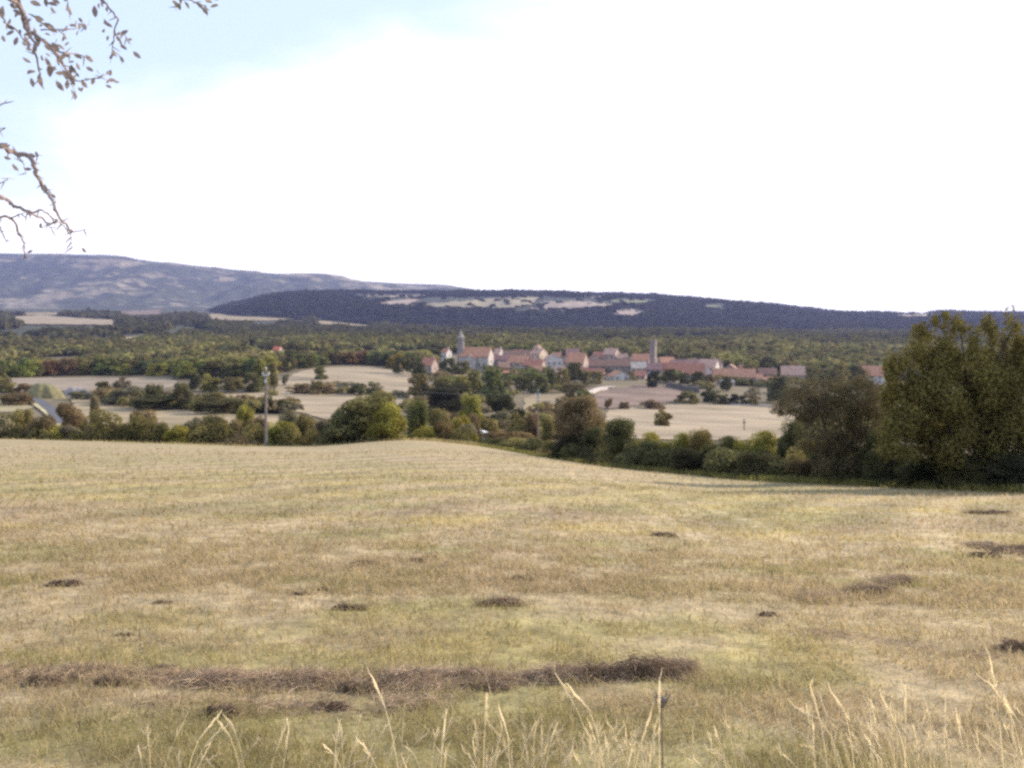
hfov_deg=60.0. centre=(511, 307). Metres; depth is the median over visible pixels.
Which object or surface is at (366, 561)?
hay clump
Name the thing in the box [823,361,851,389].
tree
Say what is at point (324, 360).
woodland tree
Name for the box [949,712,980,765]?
grass stalk
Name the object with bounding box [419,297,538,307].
hill field
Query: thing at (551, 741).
grass stalk
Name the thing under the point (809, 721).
grass stalk
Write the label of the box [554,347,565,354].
woodland tree
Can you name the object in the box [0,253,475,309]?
mountain
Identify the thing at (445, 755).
grass stalk
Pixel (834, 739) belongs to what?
grass stalk
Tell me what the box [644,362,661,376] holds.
house
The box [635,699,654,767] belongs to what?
grass stalk
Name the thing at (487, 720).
grass stalk
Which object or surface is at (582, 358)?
house
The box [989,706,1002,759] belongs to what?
grass stalk
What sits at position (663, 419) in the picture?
tree
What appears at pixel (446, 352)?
house
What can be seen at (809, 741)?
grass stalk
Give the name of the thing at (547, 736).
grass stalk
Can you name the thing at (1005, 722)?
grass stalk
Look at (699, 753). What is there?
grass stalk
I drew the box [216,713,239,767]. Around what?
grass stalk
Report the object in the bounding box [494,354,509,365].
house
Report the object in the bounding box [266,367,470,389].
power line
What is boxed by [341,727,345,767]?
grass stalk
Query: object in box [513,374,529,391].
tree
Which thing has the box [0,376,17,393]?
bush
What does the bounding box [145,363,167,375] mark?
woodland tree
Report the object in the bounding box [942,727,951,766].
grass stalk
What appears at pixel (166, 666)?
hay clump
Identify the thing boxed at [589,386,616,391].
track
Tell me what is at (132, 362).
woodland tree
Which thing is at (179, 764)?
grass stalk
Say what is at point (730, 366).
house
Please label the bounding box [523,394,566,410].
stubble field
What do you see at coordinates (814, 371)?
tree
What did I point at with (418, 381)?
tree
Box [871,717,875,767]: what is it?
grass stalk
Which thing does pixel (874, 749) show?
grass stalk
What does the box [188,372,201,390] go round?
tree
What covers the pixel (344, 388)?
undergrowth
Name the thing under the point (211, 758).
grass stalk
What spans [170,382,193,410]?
tree
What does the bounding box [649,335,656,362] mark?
stone tower
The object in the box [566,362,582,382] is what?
tree
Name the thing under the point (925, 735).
grass stalk
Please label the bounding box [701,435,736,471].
bush
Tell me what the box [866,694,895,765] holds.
grass stalk
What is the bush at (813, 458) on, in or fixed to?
on the ground at (300, 619)
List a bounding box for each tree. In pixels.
[0,0,217,257]
[0,359,8,378]
[9,360,37,377]
[16,357,36,376]
[31,362,45,376]
[40,360,61,375]
[58,357,78,375]
[73,362,93,374]
[89,392,101,425]
[91,363,113,374]
[92,357,106,370]
[94,357,119,371]
[110,364,132,375]
[112,376,131,388]
[119,360,142,374]
[132,361,151,374]
[142,383,163,397]
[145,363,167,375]
[154,361,171,371]
[170,360,196,378]
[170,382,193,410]
[173,357,203,377]
[176,357,195,377]
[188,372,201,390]
[189,360,211,373]
[197,360,225,377]
[198,373,221,391]
[199,391,225,411]
[214,362,232,376]
[218,377,245,391]
[219,362,244,376]
[227,356,247,375]
[234,403,255,426]
[239,357,249,369]
[241,355,259,360]
[241,371,263,391]
[245,358,256,371]
[251,358,270,386]
[263,355,281,374]
[263,358,284,371]
[266,360,278,388]
[267,398,279,413]
[277,353,296,364]
[278,357,297,371]
[279,355,297,370]
[282,373,288,384]
[287,350,303,353]
[293,353,312,368]
[298,353,317,366]
[305,354,320,364]
[313,365,328,379]
[315,355,330,365]
[327,349,340,364]
[330,354,344,364]
[340,351,359,364]
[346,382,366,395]
[355,350,368,363]
[364,353,374,362]
[366,350,384,365]
[380,350,392,365]
[384,353,404,368]
[385,350,400,364]
[392,355,411,373]
[401,352,417,362]
[405,397,427,434]
[407,373,430,395]
[409,357,426,375]
[425,348,440,357]
[433,376,449,385]
[436,357,457,373]
[453,361,470,374]
[454,375,471,395]
[457,392,481,420]
[467,370,482,392]
[467,413,482,437]
[469,343,485,346]
[481,368,506,396]
[495,409,510,429]
[510,344,523,349]
[510,411,525,430]
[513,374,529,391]
[523,411,540,437]
[524,370,541,393]
[536,375,548,393]
[546,367,555,389]
[548,345,557,351]
[550,393,607,443]
[553,396,568,412]
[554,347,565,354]
[555,367,568,385]
[561,382,585,400]
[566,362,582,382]
[574,389,597,410]
[580,371,588,386]
[588,348,604,357]
[589,370,602,383]
[604,398,612,408]
[646,370,661,386]
[654,409,672,425]
[663,368,678,382]
[679,372,690,383]
[689,371,705,384]
[700,387,716,402]
[705,374,715,387]
[719,376,733,390]
[742,359,756,368]
[757,355,778,368]
[766,375,791,402]
[768,368,887,477]
[777,362,790,370]
[805,366,820,373]
[805,366,826,387]
[812,362,829,368]
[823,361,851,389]
[848,363,868,382]
[865,360,879,365]
[872,305,1023,477]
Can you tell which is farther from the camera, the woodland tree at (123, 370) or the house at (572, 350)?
the house at (572, 350)
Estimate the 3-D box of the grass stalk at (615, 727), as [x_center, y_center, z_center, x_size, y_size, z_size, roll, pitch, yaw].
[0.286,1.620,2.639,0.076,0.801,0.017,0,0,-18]
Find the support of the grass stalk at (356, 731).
on the ground at (300, 619)
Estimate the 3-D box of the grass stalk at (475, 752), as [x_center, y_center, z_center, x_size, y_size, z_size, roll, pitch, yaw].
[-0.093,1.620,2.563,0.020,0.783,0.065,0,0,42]
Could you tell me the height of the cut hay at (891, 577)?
0.509 m
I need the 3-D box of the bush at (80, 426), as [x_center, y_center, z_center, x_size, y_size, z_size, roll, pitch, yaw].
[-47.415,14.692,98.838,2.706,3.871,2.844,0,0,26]
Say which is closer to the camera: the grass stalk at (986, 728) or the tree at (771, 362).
the grass stalk at (986, 728)
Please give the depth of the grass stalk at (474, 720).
2.42 m
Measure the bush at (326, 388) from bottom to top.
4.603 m
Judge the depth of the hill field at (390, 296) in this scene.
3377.50 m
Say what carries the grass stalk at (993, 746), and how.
on the ground at (300, 619)
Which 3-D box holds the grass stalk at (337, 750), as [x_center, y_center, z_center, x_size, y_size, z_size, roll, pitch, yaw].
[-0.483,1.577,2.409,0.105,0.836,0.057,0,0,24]
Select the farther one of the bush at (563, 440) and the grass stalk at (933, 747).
the bush at (563, 440)
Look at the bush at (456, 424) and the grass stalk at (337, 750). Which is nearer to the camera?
the grass stalk at (337, 750)
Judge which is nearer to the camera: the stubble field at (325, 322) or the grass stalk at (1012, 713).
the grass stalk at (1012, 713)
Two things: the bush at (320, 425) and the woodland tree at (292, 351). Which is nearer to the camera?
the bush at (320, 425)
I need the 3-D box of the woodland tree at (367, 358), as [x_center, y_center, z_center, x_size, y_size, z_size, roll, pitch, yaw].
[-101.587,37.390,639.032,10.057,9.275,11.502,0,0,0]
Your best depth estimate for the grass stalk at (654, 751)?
2.71 m
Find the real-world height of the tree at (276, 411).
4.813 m
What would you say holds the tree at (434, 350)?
on the ground at (300, 619)
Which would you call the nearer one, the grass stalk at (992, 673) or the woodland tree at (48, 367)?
the grass stalk at (992, 673)
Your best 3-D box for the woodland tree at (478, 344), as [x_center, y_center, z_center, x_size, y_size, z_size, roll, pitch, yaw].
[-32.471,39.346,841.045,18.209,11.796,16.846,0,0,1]
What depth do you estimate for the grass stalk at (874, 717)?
2.55 m
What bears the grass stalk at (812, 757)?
on the ground at (300, 619)
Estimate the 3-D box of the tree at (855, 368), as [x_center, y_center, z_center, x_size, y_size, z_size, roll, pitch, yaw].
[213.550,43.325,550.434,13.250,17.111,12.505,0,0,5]
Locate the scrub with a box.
[0,409,478,446]
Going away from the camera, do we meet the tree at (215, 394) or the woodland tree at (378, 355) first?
the tree at (215, 394)
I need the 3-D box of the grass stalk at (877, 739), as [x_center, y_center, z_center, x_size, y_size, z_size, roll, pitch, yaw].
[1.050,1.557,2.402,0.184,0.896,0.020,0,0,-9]
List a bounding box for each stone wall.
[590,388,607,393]
[666,381,699,392]
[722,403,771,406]
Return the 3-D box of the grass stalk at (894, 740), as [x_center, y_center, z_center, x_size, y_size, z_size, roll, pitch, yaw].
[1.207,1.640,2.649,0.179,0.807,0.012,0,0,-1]
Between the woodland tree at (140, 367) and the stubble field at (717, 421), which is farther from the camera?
the woodland tree at (140, 367)
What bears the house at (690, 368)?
on the ground at (300, 619)
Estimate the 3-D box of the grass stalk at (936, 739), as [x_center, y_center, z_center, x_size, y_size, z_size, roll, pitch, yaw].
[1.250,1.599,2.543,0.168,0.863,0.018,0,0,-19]
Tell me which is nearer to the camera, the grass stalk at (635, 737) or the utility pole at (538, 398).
the grass stalk at (635, 737)
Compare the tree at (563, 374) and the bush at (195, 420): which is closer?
the bush at (195, 420)
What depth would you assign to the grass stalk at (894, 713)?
2.27 m
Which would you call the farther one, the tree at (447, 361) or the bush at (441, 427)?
the tree at (447, 361)
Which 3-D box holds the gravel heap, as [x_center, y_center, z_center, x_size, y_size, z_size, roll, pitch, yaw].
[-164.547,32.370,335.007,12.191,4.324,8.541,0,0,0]
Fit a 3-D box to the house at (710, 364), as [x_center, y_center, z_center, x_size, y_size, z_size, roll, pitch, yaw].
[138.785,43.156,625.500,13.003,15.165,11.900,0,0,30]
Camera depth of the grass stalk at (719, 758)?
2.46 m
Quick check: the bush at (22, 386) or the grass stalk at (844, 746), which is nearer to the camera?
the grass stalk at (844, 746)
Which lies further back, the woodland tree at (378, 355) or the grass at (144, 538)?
the woodland tree at (378, 355)
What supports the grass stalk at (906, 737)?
on the ground at (300, 619)
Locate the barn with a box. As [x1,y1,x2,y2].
[712,368,756,379]
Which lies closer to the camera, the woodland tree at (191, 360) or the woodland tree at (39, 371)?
the woodland tree at (191, 360)
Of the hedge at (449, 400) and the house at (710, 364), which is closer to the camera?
the hedge at (449, 400)
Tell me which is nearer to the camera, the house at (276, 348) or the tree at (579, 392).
the tree at (579, 392)
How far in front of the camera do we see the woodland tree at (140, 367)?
527.97 m
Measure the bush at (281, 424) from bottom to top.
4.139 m
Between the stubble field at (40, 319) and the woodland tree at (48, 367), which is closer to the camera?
the woodland tree at (48, 367)
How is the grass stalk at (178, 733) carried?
on the ground at (300, 619)
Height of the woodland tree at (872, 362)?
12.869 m
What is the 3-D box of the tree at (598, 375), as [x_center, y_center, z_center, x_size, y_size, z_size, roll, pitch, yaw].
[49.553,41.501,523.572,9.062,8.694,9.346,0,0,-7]
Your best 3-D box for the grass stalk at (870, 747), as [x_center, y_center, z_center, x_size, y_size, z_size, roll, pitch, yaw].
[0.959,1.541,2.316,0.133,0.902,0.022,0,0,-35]
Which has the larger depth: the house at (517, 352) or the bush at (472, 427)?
the house at (517, 352)
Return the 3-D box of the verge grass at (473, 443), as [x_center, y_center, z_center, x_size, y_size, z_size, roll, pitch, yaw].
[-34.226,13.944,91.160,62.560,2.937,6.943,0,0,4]
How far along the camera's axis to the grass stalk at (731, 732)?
2.65 m
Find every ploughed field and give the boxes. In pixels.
[121,309,160,314]
[593,384,682,408]
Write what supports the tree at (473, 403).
on the ground at (300, 619)
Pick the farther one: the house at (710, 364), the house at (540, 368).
the house at (710, 364)
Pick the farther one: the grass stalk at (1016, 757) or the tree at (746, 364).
the tree at (746, 364)
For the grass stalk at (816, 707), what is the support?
on the ground at (300, 619)
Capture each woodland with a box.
[0,307,1023,355]
[0,338,1014,376]
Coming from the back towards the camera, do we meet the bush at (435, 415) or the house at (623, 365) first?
the house at (623, 365)
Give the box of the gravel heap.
[63,387,91,395]
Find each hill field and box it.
[361,295,418,297]
[381,299,415,304]
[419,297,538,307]
[531,300,612,308]
[611,299,647,302]
[612,309,643,315]
[900,313,931,315]
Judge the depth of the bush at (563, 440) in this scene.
73.12 m
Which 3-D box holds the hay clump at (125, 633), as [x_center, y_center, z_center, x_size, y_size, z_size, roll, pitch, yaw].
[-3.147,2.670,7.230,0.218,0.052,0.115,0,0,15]
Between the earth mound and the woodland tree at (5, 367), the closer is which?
the earth mound
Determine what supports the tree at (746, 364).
on the ground at (300, 619)
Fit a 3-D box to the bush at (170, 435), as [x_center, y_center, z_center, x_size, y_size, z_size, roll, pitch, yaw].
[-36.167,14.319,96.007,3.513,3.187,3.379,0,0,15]
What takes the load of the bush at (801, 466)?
on the ground at (300, 619)
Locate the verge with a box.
[2,396,60,424]
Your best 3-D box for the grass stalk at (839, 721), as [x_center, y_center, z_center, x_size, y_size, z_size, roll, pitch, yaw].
[0.918,1.539,2.363,0.187,0.920,0.027,0,0,-23]
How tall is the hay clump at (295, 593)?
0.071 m
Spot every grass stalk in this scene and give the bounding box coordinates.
[127,735,158,765]
[141,726,150,767]
[165,708,190,765]
[178,747,181,767]
[189,710,221,767]
[193,727,222,767]
[198,743,210,767]
[200,751,220,767]
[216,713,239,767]
[223,714,244,767]
[238,735,262,766]
[271,716,287,767]
[283,718,289,767]
[308,712,318,767]
[323,744,340,766]
[326,743,344,767]
[333,719,340,760]
[334,718,340,765]
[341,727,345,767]
[345,734,360,766]
[346,749,376,767]
[348,714,361,767]
[354,730,358,763]
[356,737,376,767]
[361,722,380,767]
[367,668,397,766]
[371,714,391,764]
[384,743,395,766]
[399,708,405,767]
[399,728,429,766]
[403,741,419,767]
[425,729,442,767]
[431,728,439,767]
[435,747,462,765]
[436,716,457,765]
[440,707,448,767]
[444,740,450,767]
[461,744,475,767]
[471,715,478,756]
[474,738,477,765]
[483,693,489,767]
[484,714,510,764]
[487,739,497,766]
[493,739,515,767]
[495,721,502,767]
[496,706,509,763]
[508,750,512,767]
[518,714,540,767]
[519,743,530,767]
[521,717,527,765]
[531,718,539,767]
[531,739,534,763]
[532,724,564,763]
[535,721,558,766]
[538,744,547,766]
[539,742,545,767]
[541,718,542,767]
[546,723,557,763]
[551,723,568,767]
[554,663,598,767]
[554,716,562,767]
[555,729,579,767]
[563,683,603,767]
[565,749,573,767]
[573,738,586,767]
[579,733,593,763]
[585,728,596,759]
[587,719,599,767]
[588,739,600,767]
[594,719,600,764]
[594,724,603,767]
[600,721,618,767]
[604,718,626,765]
[604,730,609,767]
[604,738,621,767]
[605,712,620,767]
[606,748,616,767]
[612,735,627,765]
[612,742,622,767]
[614,742,626,767]
[622,722,627,764]
[624,721,646,767]
[627,734,633,767]
[632,727,635,767]
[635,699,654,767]
[642,743,647,767]
[645,727,660,767]
[646,752,651,767]
[651,718,657,751]
[651,734,657,764]
[657,671,661,767]
[675,747,702,767]
[686,745,716,767]
[692,720,696,756]
[704,744,730,767]
[707,729,712,767]
[707,748,728,767]
[714,726,725,764]
[714,748,720,767]
[721,720,744,767]
[722,715,736,767]
[722,744,724,767]
[732,736,750,767]
[735,750,754,767]
[742,732,776,765]
[774,710,788,767]
[776,744,793,763]
[785,710,797,763]
[789,700,841,765]
[793,728,826,767]
[805,726,808,760]
[806,704,814,764]
[809,677,827,767]
[809,751,817,767]
[812,719,815,767]
[816,689,838,767]
[819,711,827,767]
[819,718,840,767]
[828,683,854,767]
[828,717,872,763]
[829,723,838,766]
[831,741,839,767]
[840,731,850,765]
[845,734,869,767]
[848,710,871,766]
[848,730,870,767]
[855,716,871,755]
[858,730,879,766]
[862,730,879,767]
[862,733,889,766]
[864,698,872,760]
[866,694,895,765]
[867,721,886,765]
[870,699,882,767]
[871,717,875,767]
[871,720,889,767]
[879,698,892,766]
[880,690,906,767]
[881,713,901,767]
[882,695,894,767]
[887,701,909,767]
[887,711,914,767]
[887,725,904,766]
[888,712,902,767]
[889,702,926,766]
[891,700,935,767]
[891,707,910,767]
[895,735,900,763]
[896,715,915,765]
[897,711,903,756]
[897,715,935,766]
[899,679,905,747]
[905,701,918,767]
[911,722,921,767]
[913,714,928,767]
[915,716,935,765]
[918,706,928,762]
[919,741,925,767]
[923,696,934,767]
[926,729,937,766]
[926,731,930,766]
[927,722,949,766]
[928,700,971,766]
[932,729,961,763]
[933,735,946,767]
[939,707,962,766]
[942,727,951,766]
[943,695,948,767]
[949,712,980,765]
[950,745,980,767]
[955,707,963,767]
[958,712,972,767]
[964,702,972,767]
[970,731,986,767]
[972,734,998,767]
[973,727,979,763]
[974,723,983,764]
[977,674,1018,767]
[980,733,1012,766]
[982,705,991,767]
[983,714,1002,766]
[984,644,1003,767]
[984,717,1004,766]
[984,737,1002,761]
[985,703,1021,767]
[985,733,1022,765]
[989,705,1015,767]
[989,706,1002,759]
[996,695,1007,767]
[996,701,1014,767]
[997,729,1008,765]
[999,689,1023,767]
[1001,749,1023,764]
[1007,725,1020,756]
[1008,704,1023,729]
[1010,730,1019,767]
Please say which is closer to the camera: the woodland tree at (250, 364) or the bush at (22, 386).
the bush at (22, 386)
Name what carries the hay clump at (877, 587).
on the ground at (300, 619)
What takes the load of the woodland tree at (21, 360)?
on the ground at (300, 619)
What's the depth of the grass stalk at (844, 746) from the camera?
2.46 m
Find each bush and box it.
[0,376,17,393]
[0,412,11,427]
[11,383,32,393]
[11,408,33,427]
[23,414,56,439]
[55,402,86,427]
[57,425,84,440]
[67,390,92,399]
[75,422,95,434]
[90,380,112,395]
[98,423,118,440]
[104,386,142,405]
[120,420,145,442]
[129,408,157,425]
[147,421,169,443]
[161,424,189,443]
[182,417,202,437]
[196,414,228,442]
[225,418,243,437]
[243,415,267,436]
[254,403,271,413]
[261,425,279,446]
[273,420,297,446]
[277,409,297,425]
[290,383,308,393]
[296,413,314,436]
[310,380,323,389]
[314,420,330,445]
[319,384,334,394]
[319,409,366,444]
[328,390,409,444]
[364,381,383,394]
[366,401,411,440]
[426,407,449,429]
[433,420,454,439]
[450,414,470,429]
[458,423,476,438]
[480,418,499,431]
[483,431,542,440]
[541,416,555,441]
[546,432,581,457]
[577,425,608,449]
[602,415,637,454]
[618,402,630,408]
[629,430,661,466]
[636,438,663,467]
[639,399,666,409]
[658,432,691,452]
[669,447,706,473]
[673,390,700,403]
[685,427,714,452]
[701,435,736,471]
[711,394,729,404]
[728,393,748,403]
[731,430,779,454]
[734,450,781,477]
[747,398,758,404]
[776,420,803,459]
[783,457,815,478]
[797,439,813,458]
[808,439,830,478]
[817,431,870,480]
[856,428,885,480]
[862,445,909,481]
[893,456,952,488]
[937,455,992,487]
[981,453,1023,491]
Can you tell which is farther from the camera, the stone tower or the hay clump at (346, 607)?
the stone tower
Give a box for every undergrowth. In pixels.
[93,387,304,411]
[264,381,409,397]
[296,414,542,438]
[396,369,451,413]
[405,401,606,432]
[433,366,597,402]
[438,362,810,386]
[463,436,1022,489]
[695,374,883,405]
[793,392,1023,442]
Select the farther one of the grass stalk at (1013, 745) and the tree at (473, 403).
the tree at (473, 403)
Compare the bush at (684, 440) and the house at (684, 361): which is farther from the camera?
the house at (684, 361)
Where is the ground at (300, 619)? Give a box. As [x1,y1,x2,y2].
[0,309,1023,767]
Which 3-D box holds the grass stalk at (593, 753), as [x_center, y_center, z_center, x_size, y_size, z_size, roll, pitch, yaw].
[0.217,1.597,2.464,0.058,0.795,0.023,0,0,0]
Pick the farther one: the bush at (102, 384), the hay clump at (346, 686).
the bush at (102, 384)
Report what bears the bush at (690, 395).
on the ground at (300, 619)
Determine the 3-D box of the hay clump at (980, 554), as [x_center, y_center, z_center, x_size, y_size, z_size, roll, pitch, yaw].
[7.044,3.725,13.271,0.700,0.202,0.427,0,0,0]
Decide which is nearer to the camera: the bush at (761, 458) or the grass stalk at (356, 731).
the grass stalk at (356, 731)
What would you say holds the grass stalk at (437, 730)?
on the ground at (300, 619)
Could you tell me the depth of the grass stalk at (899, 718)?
2.29 m
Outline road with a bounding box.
[0,393,63,422]
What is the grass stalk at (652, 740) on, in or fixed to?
on the ground at (300, 619)
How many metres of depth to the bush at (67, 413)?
126.68 m
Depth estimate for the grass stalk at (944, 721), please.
2.37 m
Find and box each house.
[272,346,282,351]
[422,356,438,372]
[440,347,451,365]
[493,347,502,354]
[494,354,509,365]
[497,360,510,370]
[502,349,531,358]
[508,354,528,369]
[522,358,545,368]
[529,366,543,375]
[530,344,547,358]
[544,353,561,366]
[551,365,565,373]
[553,351,563,357]
[562,354,567,366]
[565,347,579,354]
[566,352,588,366]
[579,367,588,370]
[588,354,601,359]
[588,358,632,374]
[589,368,605,377]
[593,351,602,359]
[602,348,619,359]
[606,370,629,379]
[616,352,628,359]
[630,360,646,376]
[631,352,648,362]
[634,370,646,378]
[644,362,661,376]
[657,357,674,362]
[662,362,705,379]
[670,358,698,362]
[699,358,719,374]
[725,364,736,367]
[758,367,776,376]
[780,364,805,378]
[859,364,884,383]
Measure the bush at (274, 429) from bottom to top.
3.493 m
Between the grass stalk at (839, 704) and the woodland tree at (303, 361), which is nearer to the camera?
the grass stalk at (839, 704)
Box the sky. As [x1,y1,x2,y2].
[0,0,1023,312]
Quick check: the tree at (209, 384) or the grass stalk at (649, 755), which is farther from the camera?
the tree at (209, 384)
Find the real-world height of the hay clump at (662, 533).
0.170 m
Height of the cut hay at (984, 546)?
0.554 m
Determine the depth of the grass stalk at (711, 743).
2.55 m
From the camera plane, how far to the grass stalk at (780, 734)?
2.46 m
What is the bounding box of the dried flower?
[653,690,670,767]
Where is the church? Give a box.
[457,331,493,370]
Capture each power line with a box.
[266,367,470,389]
[270,372,534,394]
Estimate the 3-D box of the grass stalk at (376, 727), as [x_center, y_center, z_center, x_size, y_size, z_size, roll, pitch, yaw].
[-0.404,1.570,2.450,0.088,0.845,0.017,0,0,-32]
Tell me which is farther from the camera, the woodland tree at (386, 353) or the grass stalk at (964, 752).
the woodland tree at (386, 353)
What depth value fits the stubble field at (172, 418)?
242.85 m
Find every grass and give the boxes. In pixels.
[0,445,1023,608]
[3,436,477,446]
[477,442,1023,493]
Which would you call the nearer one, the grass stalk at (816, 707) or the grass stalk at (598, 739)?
the grass stalk at (598, 739)
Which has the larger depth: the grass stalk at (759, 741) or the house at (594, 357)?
the house at (594, 357)
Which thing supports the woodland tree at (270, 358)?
on the ground at (300, 619)
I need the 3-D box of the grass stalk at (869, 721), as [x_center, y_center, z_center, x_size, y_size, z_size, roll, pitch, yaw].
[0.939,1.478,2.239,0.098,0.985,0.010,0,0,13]
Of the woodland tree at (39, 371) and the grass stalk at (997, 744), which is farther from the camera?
the woodland tree at (39, 371)
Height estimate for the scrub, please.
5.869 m
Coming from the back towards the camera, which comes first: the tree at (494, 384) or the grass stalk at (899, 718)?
the tree at (494, 384)
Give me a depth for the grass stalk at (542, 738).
2.29 m
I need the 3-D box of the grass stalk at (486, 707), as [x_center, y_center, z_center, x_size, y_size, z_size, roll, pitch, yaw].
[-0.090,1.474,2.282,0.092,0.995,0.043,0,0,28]
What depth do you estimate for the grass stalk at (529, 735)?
2.42 m
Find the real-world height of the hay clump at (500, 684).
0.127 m
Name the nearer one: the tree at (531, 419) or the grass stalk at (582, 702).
the grass stalk at (582, 702)
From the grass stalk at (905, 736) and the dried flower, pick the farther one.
the dried flower
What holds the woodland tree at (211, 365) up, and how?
on the ground at (300, 619)
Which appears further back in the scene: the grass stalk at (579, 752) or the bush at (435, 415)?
the bush at (435, 415)
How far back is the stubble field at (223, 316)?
2610.32 m
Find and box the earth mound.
[26,383,65,398]
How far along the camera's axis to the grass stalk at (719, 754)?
2.35 m
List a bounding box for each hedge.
[0,392,35,404]
[132,394,178,410]
[190,397,240,414]
[426,382,469,413]
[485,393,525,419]
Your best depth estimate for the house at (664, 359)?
652.74 m
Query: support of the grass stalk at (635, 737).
on the ground at (300, 619)
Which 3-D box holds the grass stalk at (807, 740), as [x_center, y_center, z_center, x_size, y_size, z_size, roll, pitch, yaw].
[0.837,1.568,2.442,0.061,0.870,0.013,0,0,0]
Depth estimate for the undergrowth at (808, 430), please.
175.99 m
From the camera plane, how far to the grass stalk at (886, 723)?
2.65 m
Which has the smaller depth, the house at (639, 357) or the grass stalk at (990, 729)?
the grass stalk at (990, 729)
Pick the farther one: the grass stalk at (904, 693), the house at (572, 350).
the house at (572, 350)
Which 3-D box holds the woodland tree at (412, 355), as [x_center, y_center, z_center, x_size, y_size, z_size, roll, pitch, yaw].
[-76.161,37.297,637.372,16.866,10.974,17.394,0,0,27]
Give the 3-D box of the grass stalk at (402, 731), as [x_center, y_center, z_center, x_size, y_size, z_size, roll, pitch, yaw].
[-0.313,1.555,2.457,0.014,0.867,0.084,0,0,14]
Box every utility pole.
[262,367,268,445]
[535,391,540,437]
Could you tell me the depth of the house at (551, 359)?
600.03 m
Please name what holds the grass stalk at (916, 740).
on the ground at (300, 619)
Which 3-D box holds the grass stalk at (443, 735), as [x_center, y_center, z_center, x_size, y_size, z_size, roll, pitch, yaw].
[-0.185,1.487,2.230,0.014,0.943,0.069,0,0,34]
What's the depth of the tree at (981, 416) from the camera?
39.90 m
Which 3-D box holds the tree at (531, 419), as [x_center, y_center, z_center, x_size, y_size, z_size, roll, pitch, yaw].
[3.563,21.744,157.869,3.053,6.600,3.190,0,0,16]
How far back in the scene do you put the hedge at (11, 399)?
276.27 m
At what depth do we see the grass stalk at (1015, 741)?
2.62 m
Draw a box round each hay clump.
[14,670,76,688]
[42,578,86,586]
[83,673,138,686]
[115,631,137,636]
[149,662,186,670]
[150,599,173,604]
[193,700,253,719]
[291,590,312,595]
[310,697,367,712]
[318,601,374,610]
[328,676,383,694]
[350,559,382,565]
[410,557,432,561]
[444,674,524,695]
[471,593,539,606]
[511,574,535,579]
[565,656,650,682]
[611,648,684,682]
[649,531,678,536]
[759,611,781,616]
[839,582,898,594]
[892,574,912,583]
[958,509,1020,514]
[963,550,1006,558]
[976,542,1023,552]
[990,637,1023,653]
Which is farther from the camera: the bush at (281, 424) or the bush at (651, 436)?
the bush at (281, 424)
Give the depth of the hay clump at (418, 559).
11.24 m
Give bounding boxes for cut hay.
[0,648,716,703]
[84,680,457,727]
[787,622,1023,661]
[790,569,920,606]
[947,538,1023,554]
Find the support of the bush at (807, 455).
on the ground at (300, 619)
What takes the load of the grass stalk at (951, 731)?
on the ground at (300, 619)
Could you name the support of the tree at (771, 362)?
on the ground at (300, 619)
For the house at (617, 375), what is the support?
on the ground at (300, 619)
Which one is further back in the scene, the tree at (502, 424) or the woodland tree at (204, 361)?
the woodland tree at (204, 361)
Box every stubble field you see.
[0,401,33,411]
[9,377,179,390]
[15,315,112,324]
[26,312,58,314]
[68,397,284,428]
[209,314,287,320]
[222,392,400,418]
[274,366,415,404]
[319,320,367,325]
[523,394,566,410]
[604,403,793,439]
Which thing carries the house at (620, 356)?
on the ground at (300, 619)
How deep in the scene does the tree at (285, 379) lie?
417.46 m
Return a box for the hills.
[240,293,930,325]
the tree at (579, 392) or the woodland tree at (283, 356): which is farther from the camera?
the woodland tree at (283, 356)
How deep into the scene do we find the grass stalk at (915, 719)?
2.45 m
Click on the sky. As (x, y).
(858, 155)
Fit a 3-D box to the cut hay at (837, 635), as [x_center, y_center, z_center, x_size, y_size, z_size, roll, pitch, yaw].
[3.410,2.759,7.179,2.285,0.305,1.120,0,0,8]
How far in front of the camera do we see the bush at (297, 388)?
376.26 m
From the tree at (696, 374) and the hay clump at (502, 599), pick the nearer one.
the hay clump at (502, 599)
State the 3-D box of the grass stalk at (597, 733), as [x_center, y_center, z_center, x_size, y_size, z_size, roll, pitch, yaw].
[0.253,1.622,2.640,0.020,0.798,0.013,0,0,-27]
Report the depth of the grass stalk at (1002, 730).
2.59 m
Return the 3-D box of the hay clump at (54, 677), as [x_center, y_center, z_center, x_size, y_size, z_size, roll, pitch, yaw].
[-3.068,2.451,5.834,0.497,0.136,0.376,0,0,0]
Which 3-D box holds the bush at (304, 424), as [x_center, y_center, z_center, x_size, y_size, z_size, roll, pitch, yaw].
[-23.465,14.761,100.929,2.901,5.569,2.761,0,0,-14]
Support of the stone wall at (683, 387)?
on the ground at (300, 619)
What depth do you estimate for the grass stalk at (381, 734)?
2.62 m
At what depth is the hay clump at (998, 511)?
21.89 m
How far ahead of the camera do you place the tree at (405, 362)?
519.63 m
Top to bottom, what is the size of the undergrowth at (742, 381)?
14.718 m
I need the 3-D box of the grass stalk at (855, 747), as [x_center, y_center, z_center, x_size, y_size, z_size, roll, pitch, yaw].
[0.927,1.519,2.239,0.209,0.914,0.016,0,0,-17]
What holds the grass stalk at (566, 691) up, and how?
on the ground at (300, 619)
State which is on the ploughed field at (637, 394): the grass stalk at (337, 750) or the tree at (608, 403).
the tree at (608, 403)
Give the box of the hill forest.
[207,288,1023,329]

